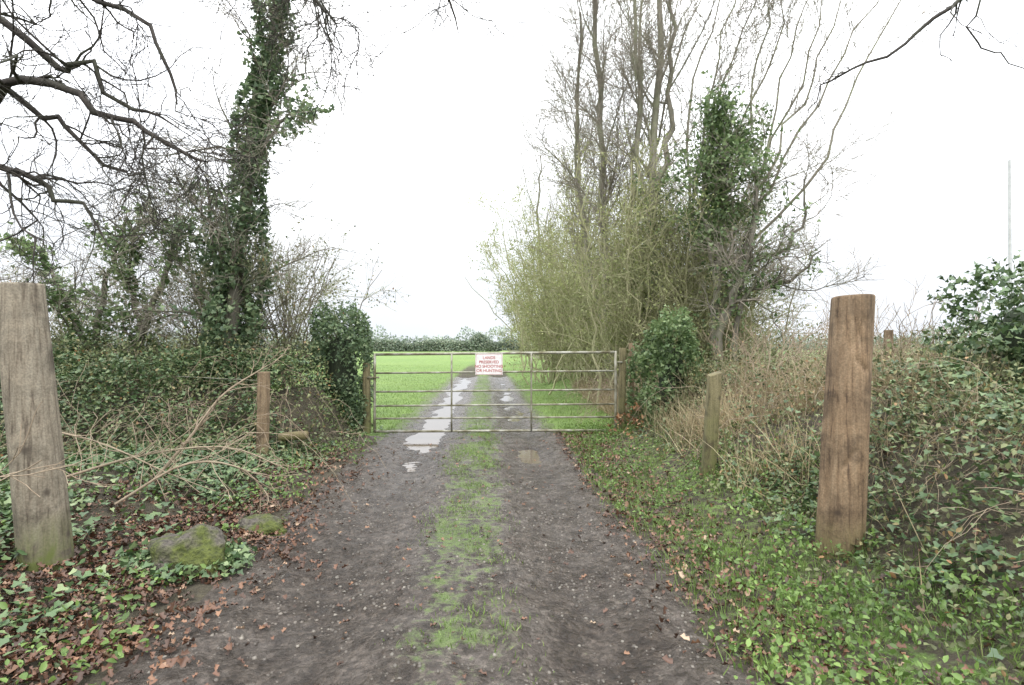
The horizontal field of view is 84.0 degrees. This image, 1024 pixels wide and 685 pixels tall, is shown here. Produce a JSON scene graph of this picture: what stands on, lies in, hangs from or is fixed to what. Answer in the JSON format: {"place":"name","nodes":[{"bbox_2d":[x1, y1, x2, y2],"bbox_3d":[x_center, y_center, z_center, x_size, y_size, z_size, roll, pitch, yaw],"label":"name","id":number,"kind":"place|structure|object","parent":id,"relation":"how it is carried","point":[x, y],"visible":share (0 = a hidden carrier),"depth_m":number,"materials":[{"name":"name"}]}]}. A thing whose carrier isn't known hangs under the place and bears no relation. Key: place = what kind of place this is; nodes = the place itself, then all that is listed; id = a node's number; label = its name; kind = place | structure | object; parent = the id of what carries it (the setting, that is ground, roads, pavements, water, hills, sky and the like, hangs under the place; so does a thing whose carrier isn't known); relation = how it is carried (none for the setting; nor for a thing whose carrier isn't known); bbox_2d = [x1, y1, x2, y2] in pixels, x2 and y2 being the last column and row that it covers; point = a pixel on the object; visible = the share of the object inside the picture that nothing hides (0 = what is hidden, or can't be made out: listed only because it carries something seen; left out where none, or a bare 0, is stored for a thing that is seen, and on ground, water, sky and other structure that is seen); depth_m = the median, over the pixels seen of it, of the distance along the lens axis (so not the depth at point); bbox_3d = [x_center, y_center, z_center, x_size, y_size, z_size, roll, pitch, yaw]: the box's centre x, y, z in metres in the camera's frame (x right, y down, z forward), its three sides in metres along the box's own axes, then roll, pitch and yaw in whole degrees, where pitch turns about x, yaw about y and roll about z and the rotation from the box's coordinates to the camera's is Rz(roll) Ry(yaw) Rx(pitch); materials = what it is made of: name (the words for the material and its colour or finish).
{"place":"outdoors","nodes":[
{"label":"outdoors","id":0,"kind":"place"},
{"bbox_2d":[110,360,661,433],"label":"grass","id":1,"kind":"structure","parent":0,"point":[384,416],"depth_m":14.47,"materials":[{"name":"green plant"}]},
{"bbox_2d":[107,376,760,684],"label":"dirt track","id":2,"kind":"structure","parent":0,"point":[313,661],"depth_m":3.44,"materials":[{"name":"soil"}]},
{"bbox_2d":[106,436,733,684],"bbox_3d":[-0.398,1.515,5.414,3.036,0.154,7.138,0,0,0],"label":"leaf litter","id":3,"kind":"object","parent":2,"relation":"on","point":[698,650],"visible":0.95,"depth_m":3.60,"materials":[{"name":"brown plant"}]},
{"bbox_2d":[402,379,470,471],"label":"puddle","id":4,"kind":"object","parent":2,"relation":"on","point":[421,442],"visible":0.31,"depth_m":10.57,"materials":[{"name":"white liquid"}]},
{"bbox_2d":[500,384,524,421],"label":"puddle","id":5,"kind":"object","parent":2,"relation":"on","point":[508,398],"visible":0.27,"depth_m":14.14,"materials":[{"name":"grey liquid"}]},
{"bbox_2d":[518,450,541,463],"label":"puddle","id":6,"kind":"object","parent":2,"relation":"on","point":[528,456],"visible":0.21,"depth_m":7.91,"materials":[{"name":"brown liquid"}]},
{"bbox_2d":[383,426,552,683],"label":"grass","id":7,"kind":"structure","parent":0,"point":[472,510],"depth_m":4.83,"materials":[{"name":"green plant"}]},
{"bbox_2d":[0,347,1023,684],"bbox_3d":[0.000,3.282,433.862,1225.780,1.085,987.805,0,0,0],"label":"ground","id":8,"kind":"structure","parent":0,"point":[468,363],"depth_m":4.15,"materials":[{"name":"green plant"}]},
{"bbox_2d":[0,251,59,371],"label":"tree","id":9,"kind":"object","parent":8,"relation":"on","point":[25,280],"visible":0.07,"depth_m":9.51,"materials":[{"name":"green plant"}]},
{"bbox_2d":[0,282,74,571],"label":"wooden post","id":10,"kind":"object","parent":8,"relation":"on","point":[42,527],"visible":0.86,"depth_m":3.49,"materials":[{"name":"grey wood"}]},
{"bbox_2d":[0,254,118,369],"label":"shrub","id":11,"kind":"object","parent":8,"relation":"on","point":[58,325],"visible":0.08,"depth_m":10.09,"materials":[{"name":"green plant"}]},
{"bbox_2d":[0,401,122,496],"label":"fallen branch","id":12,"kind":"object","parent":8,"relation":"on","point":[13,473],"visible":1,"depth_m":3.22,"materials":[{"name":"brown wood"}]},
{"bbox_2d":[0,159,192,380],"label":"tree","id":13,"kind":"object","parent":8,"relation":"on","point":[56,303],"visible":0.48,"depth_m":9.18,"materials":[{"name":"green plant"}]},
{"bbox_2d":[62,415,215,505],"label":"fallen branch","id":14,"kind":"object","parent":8,"relation":"on","point":[128,454],"visible":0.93,"depth_m":4.97,"materials":[{"name":"brown wood"}]},
{"bbox_2d":[69,156,214,383],"bbox_3d":[-5.872,-0.910,9.269,2.199,4.031,2.969,0,0,-45],"label":"tree","id":15,"kind":"object","parent":8,"relation":"on","point":[130,275],"visible":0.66,"depth_m":9.07,"materials":[{"name":"green plant"}]},
{"bbox_2d":[0,307,372,463],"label":"hedge foliage","id":16,"kind":"object","parent":8,"relation":"on","point":[123,346],"visible":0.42,"depth_m":7.91,"materials":[{"name":"green plant"}]},
{"bbox_2d":[115,534,257,583],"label":"ivy ground cover","id":17,"kind":"object","parent":8,"relation":"on","point":[233,555],"visible":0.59,"depth_m":3.66,"materials":[{"name":"green plant"}]},
{"bbox_2d":[144,524,232,581],"bbox_3d":[-2.148,1.440,3.791,0.622,0.430,0.472,0,0,0],"label":"rock","id":18,"kind":"object","parent":8,"relation":"on","point":[197,545],"visible":0.62,"depth_m":3.67,"materials":[{"name":"stone"}]},
{"bbox_2d":[0,329,383,680],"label":"ivy ground cover","id":19,"kind":"object","parent":8,"relation":"on","point":[5,508],"visible":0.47,"depth_m":6.87,"materials":[{"name":"green plant"}]},
{"bbox_2d":[66,405,300,479],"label":"fallen branch","id":20,"kind":"object","parent":19,"relation":"on","point":[140,454],"visible":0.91,"depth_m":5.12,"materials":[{"name":"brown wood"}]},
{"bbox_2d":[261,354,321,358],"bbox_3d":[-3.901,0.245,9.599,1.401,0.090,0.060,0,0,0],"label":"fence rail","id":21,"kind":"object","parent":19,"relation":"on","point":[296,355],"visible":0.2,"depth_m":9.57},
{"bbox_2d":[278,431,308,441],"bbox_3d":[-2.799,1.198,7.282,0.385,0.147,0.134,0,0,8],"label":"log","id":22,"kind":"object","parent":19,"relation":"on","point":[300,435],"visible":0.83,"depth_m":7.24,"materials":[{"name":"brown wood"}]},
{"bbox_2d":[0,382,384,684],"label":"weeds","id":23,"kind":"object","parent":8,"relation":"on","point":[106,641],"visible":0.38,"depth_m":3.38,"materials":[{"name":"green plant"}]},
{"bbox_2d":[0,332,385,511],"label":"bramble stems","id":24,"kind":"object","parent":8,"relation":"on","point":[146,434],"visible":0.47,"depth_m":6.69,"materials":[{"name":"brown plant"}]},
{"bbox_2d":[0,398,394,684],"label":"leaf litter","id":25,"kind":"object","parent":8,"relation":"on","point":[103,631],"visible":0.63,"depth_m":3.33,"materials":[{"name":"plant"}]},
{"bbox_2d":[115,432,302,512],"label":"fallen branch","id":26,"kind":"object","parent":25,"relation":"on","point":[168,471],"visible":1,"depth_m":4.75,"materials":[{"name":"brown wood"}]},
{"bbox_2d":[122,212,307,387],"bbox_3d":[-5.319,-0.440,9.861,3.282,3.758,2.890,0,0,20],"label":"shrub","id":27,"kind":"object","parent":8,"relation":"on","point":[199,281],"visible":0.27,"depth_m":9.52,"materials":[{"name":"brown plant"}]},
{"bbox_2d":[141,345,292,490],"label":"fallen branch","id":28,"kind":"object","parent":8,"relation":"on","point":[197,426],"visible":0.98,"depth_m":5.40,"materials":[{"name":"brown wood"}]},
{"bbox_2d":[68,0,374,390],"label":"ivy clad tree","id":29,"kind":"object","parent":8,"relation":"on","point":[267,94],"visible":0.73,"depth_m":9.02,"materials":[{"name":"green plant"}]},
{"bbox_2d":[235,513,287,537],"bbox_3d":[-2.050,1.546,4.578,0.485,0.296,0.422,0,0,-18],"label":"rock","id":30,"kind":"object","parent":8,"relation":"on","point":[267,523],"visible":0.38,"depth_m":4.51,"materials":[{"name":"green stone"}]},
{"bbox_2d":[256,372,269,458],"bbox_3d":[-3.020,1.054,6.899,0.131,1.396,0.152,0,0,0],"label":"fence post","id":31,"kind":"object","parent":8,"relation":"on","point":[263,394],"visible":0.71,"depth_m":6.85,"materials":[{"name":"brown wood"}]},
{"bbox_2d":[123,374,256,380],"bbox_3d":[-5.931,0.482,8.059,6.205,0.049,0.603,0,0,15],"label":"wire","id":32,"kind":"object","parent":31,"relation":"attached to","point":[195,377],"visible":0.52,"depth_m":7.57,"materials":[{"name":"metal"}]},
{"bbox_2d":[0,0,537,331],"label":"overhanging tree","id":33,"kind":"object","parent":8,"relation":"on","point":[16,79],"visible":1,"depth_m":5.07,"materials":[{"name":"brown plant"}]},
{"bbox_2d":[152,192,410,386],"bbox_3d":[-3.992,-0.764,9.836,4.251,4.408,2.607,0,0,0],"label":"shrub","id":34,"kind":"object","parent":8,"relation":"on","point":[299,320],"visible":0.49,"depth_m":9.73,"materials":[{"name":"brown plant"}]},
{"bbox_2d":[304,299,375,431],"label":"ivy bush","id":35,"kind":"object","parent":8,"relation":"on","point":[342,348],"visible":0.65,"depth_m":9.40,"materials":[{"name":"green plant"}]},
{"bbox_2d":[363,363,370,432],"bbox_3d":[-2.423,1.085,9.494,0.127,1.490,0.121,0,0,0],"label":"gate post","id":36,"kind":"object","parent":8,"relation":"on","point":[367,394],"visible":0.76,"depth_m":9.44,"materials":[{"name":"brown wood"}]},
{"bbox_2d":[507,300,538,354],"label":"shrub","id":37,"kind":"object","parent":8,"relation":"on","point":[525,339],"visible":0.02,"depth_m":60.34,"materials":[{"name":"green plant"}]},
{"bbox_2d":[56,331,991,351],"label":"distant hedge","id":38,"kind":"object","parent":8,"relation":"on","point":[480,341],"visible":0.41,"depth_m":136.55,"materials":[{"name":"green plant"}]},
{"bbox_2d":[59,324,993,348],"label":"distant trees","id":39,"kind":"object","parent":8,"relation":"on","point":[419,340],"visible":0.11,"depth_m":239.03,"materials":[{"name":"green plant"}]},
{"bbox_2d":[504,260,574,360],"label":"shrub","id":40,"kind":"object","parent":8,"relation":"on","point":[529,326],"visible":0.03,"depth_m":42.44,"materials":[{"name":"green plant"}]},
{"bbox_2d":[474,187,608,370],"bbox_3d":[2.578,-3.154,29.901,8.487,10.201,9.117,0,0,-22],"label":"shrub","id":41,"kind":"object","parent":8,"relation":"on","point":[506,313],"visible":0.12,"depth_m":29.79,"materials":[{"name":"green plant"}]},
{"bbox_2d":[462,120,643,384],"bbox_3d":[2.061,-2.998,21.718,7.722,9.348,7.839,0,0,36],"label":"shrub","id":42,"kind":"object","parent":8,"relation":"on","point":[532,307],"visible":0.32,"depth_m":20.89,"materials":[{"name":"green plant"}]},
{"bbox_2d":[505,0,682,378],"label":"tree","id":43,"kind":"object","parent":8,"relation":"on","point":[595,7],"visible":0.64,"depth_m":14.02,"materials":[{"name":"grey plant"}]},
{"bbox_2d":[498,0,703,369],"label":"tree","id":44,"kind":"object","parent":8,"relation":"on","point":[537,164],"visible":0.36,"depth_m":19.29,"materials":[{"name":"brown plant"}]},
{"bbox_2d":[493,125,737,394],"bbox_3d":[2.668,-2.711,16.378,6.483,8.473,6.685,0,0,-21],"label":"shrub","id":45,"kind":"object","parent":8,"relation":"on","point":[576,361],"visible":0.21,"depth_m":16.17,"materials":[{"name":"green plant"}]},
{"bbox_2d":[618,348,625,429],"bbox_3d":[1.847,0.960,9.554,0.136,1.740,0.117,0,0,0],"label":"gate post","id":46,"kind":"object","parent":8,"relation":"on","point":[622,381],"visible":0.72,"depth_m":9.51,"materials":[{"name":"brown wood"}]},
{"bbox_2d":[367,351,622,432],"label":"field gate","id":47,"kind":"structure","parent":46,"relation":"attached to","point":[374,377],"depth_m":9.43,"materials":[{"name":"metal"}]},
{"bbox_2d":[475,354,502,374],"bbox_3d":[-0.380,0.359,9.402,0.460,0.350,0.012,0,0,0],"label":"sign","id":48,"kind":"object","parent":47,"relation":"attached to","point":[488,364],"visible":1,"depth_m":9.40,"materials":[{"name":"white plastic"}]},
{"bbox_2d":[603,402,652,438],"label":"dead bracken","id":49,"kind":"object","parent":8,"relation":"on","point":[618,417],"visible":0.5,"depth_m":8.90,"materials":[{"name":"orange plant"}]},
{"bbox_2d":[628,343,633,416],"bbox_3d":[2.066,0.922,9.896,0.118,1.820,0.095,0,0,0],"label":"fence post","id":50,"kind":"object","parent":8,"relation":"on","point":[631,385],"visible":0.33,"depth_m":9.86,"materials":[{"name":"brown wood"}]},
{"bbox_2d":[567,369,701,420],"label":"dry grass","id":51,"kind":"structure","parent":8,"relation":"on","point":[592,399],"depth_m":13.07,"materials":[{"name":"green plant"}]},
{"bbox_2d":[517,104,754,411],"bbox_3d":[2.688,-1.128,12.592,5.171,7.297,5.733,0,0,0],"label":"shrub","id":52,"kind":"object","parent":8,"relation":"on","point":[627,301],"visible":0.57,"depth_m":11.77,"materials":[{"name":"green plant"}]},
{"bbox_2d":[625,339,651,422],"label":"ivy bush","id":53,"kind":"object","parent":8,"relation":"on","point":[632,368],"visible":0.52,"depth_m":9.42,"materials":[{"name":"green plant"}]},
{"bbox_2d":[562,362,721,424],"bbox_3d":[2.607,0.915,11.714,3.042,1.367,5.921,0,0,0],"label":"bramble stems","id":54,"kind":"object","parent":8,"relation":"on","point":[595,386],"visible":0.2,"depth_m":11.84,"materials":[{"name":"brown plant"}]},
{"bbox_2d":[538,0,794,334],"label":"tree","id":55,"kind":"object","parent":8,"relation":"on","point":[659,73],"visible":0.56,"depth_m":12.45,"materials":[{"name":"grey plant"}]},
{"bbox_2d":[636,304,705,428],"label":"ivy bush","id":56,"kind":"object","parent":8,"relation":"on","point":[668,361],"visible":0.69,"depth_m":8.66,"materials":[{"name":"green plant"}]},
{"bbox_2d":[700,371,721,476],"bbox_3d":[2.053,0.986,5.894,0.224,1.375,0.140,0,0,0],"label":"fence post","id":57,"kind":"object","parent":8,"relation":"on","point":[711,417],"visible":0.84,"depth_m":5.83,"materials":[{"name":"green wood"}]},
{"bbox_2d":[597,172,828,380],"bbox_3d":[4.137,-0.567,12.044,4.815,6.678,4.722,0,0,0],"label":"shrub","id":58,"kind":"object","parent":8,"relation":"on","point":[748,321],"visible":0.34,"depth_m":11.48,"materials":[{"name":"green plant"}]},
{"bbox_2d":[586,160,849,373],"bbox_3d":[4.806,-1.020,14.947,5.748,6.923,6.944,0,0,0],"label":"shrub","id":59,"kind":"object","parent":8,"relation":"on","point":[802,215],"visible":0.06,"depth_m":13.33,"materials":[{"name":"brown plant"}]},
{"bbox_2d":[646,69,808,368],"bbox_3d":[4.022,-2.068,11.024,2.872,6.441,2.399,0,0,0],"label":"ivy clad tree","id":60,"kind":"object","parent":8,"relation":"on","point":[728,139],"visible":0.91,"depth_m":10.86,"materials":[{"name":"green plant"}]},
{"bbox_2d":[667,350,789,411],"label":"bush","id":61,"kind":"object","parent":8,"relation":"on","point":[704,370],"visible":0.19,"depth_m":8.34,"materials":[{"name":"plant"}]},
{"bbox_2d":[682,118,890,372],"bbox_3d":[4.775,-1.487,10.473,3.470,5.262,2.838,0,0,0],"label":"tree","id":62,"kind":"object","parent":8,"relation":"on","point":[743,274],"visible":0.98,"depth_m":10.31,"materials":[{"name":"brown plant"}]},
{"bbox_2d":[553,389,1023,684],"bbox_3d":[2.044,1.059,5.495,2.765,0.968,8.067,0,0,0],"label":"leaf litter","id":63,"kind":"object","parent":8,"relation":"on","point":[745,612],"visible":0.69,"depth_m":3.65,"materials":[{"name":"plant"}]},
{"bbox_2d":[558,394,1023,684],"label":"weeds","id":64,"kind":"object","parent":8,"relation":"on","point":[958,679],"visible":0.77,"depth_m":2.94,"materials":[{"name":"green plant"}]},
{"bbox_2d":[601,0,981,344],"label":"tree","id":65,"kind":"object","parent":8,"relation":"on","point":[754,91],"visible":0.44,"depth_m":12.62,"materials":[{"name":"brown plant"}]},
{"bbox_2d":[560,413,1023,684],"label":"grass","id":66,"kind":"structure","parent":8,"relation":"on","point":[759,569],"depth_m":3.58,"materials":[{"name":"green plant"}]},
{"bbox_2d":[593,316,1023,682],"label":"bramble foliage","id":67,"kind":"object","parent":8,"relation":"on","point":[994,567],"visible":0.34,"depth_m":4.21,"materials":[{"name":"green plant"}]},
{"bbox_2d":[599,327,1023,607],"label":"dry grass","id":68,"kind":"structure","parent":8,"relation":"on","point":[688,420],"depth_m":5.91,"materials":[{"name":"beige plant"}]},
{"bbox_2d":[607,340,1023,664],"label":"ivy ground cover","id":69,"kind":"object","parent":8,"relation":"on","point":[981,477],"visible":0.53,"depth_m":4.03,"materials":[{"name":"green plant"}]},
{"bbox_2d":[614,322,1023,480],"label":"bramble stems","id":70,"kind":"object","parent":8,"relation":"on","point":[821,388],"visible":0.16,"depth_m":6.12,"materials":[{"name":"plant"}]},
{"bbox_2d":[814,294,875,558],"bbox_3d":[2.216,0.699,3.802,0.404,2.030,0.295,0,0,0],"label":"wooden post","id":71,"kind":"object","parent":8,"relation":"on","point":[841,516],"visible":0.84,"depth_m":3.70,"materials":[{"name":"brown wood"}]},
{"bbox_2d":[702,277,1022,409],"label":"shrub","id":72,"kind":"object","parent":8,"relation":"on","point":[911,337],"visible":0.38,"depth_m":7.53,"materials":[{"name":"plant"}]},
{"bbox_2d":[883,330,892,383],"bbox_3d":[4.355,0.634,6.597,0.107,1.560,0.086,0,0,0],"label":"fence post","id":73,"kind":"object","parent":8,"relation":"on","point":[890,332],"visible":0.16,"depth_m":6.57,"materials":[{"name":"brown wood"}]},
{"bbox_2d":[793,0,1023,125],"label":"overhanging tree","id":74,"kind":"object","parent":8,"relation":"on","point":[931,19],"visible":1,"depth_m":5.00,"materials":[{"name":"brown plant"}]},
{"bbox_2d":[813,387,1023,585],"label":"bramble stems","id":75,"kind":"object","parent":8,"relation":"on","point":[935,466],"visible":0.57,"depth_m":3.76,"materials":[{"name":"brown plant"}]},
{"bbox_2d":[913,249,1023,408],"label":"ivy bush","id":76,"kind":"object","parent":8,"relation":"on","point":[1009,327],"visible":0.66,"depth_m":5.40,"materials":[{"name":"green plant"}]},
{"bbox_2d":[987,347,1023,412],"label":"ivy bush","id":77,"kind":"object","parent":8,"relation":"on","point":[1006,360],"visible":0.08,"depth_m":5.06,"materials":[{"name":"green plant"}]},
{"bbox_2d":[1008,160,1011,309],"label":"utility pole","id":78,"kind":"object","parent":8,"relation":"on","point":[1009,220],"visible":0.4,"depth_m":49.98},
{"bbox_2d":[0,0,1023,345],"label":"sky","id":79,"kind":"structure","parent":0,"point":[435,137],"materials":[{"name":"white"}]}
]}

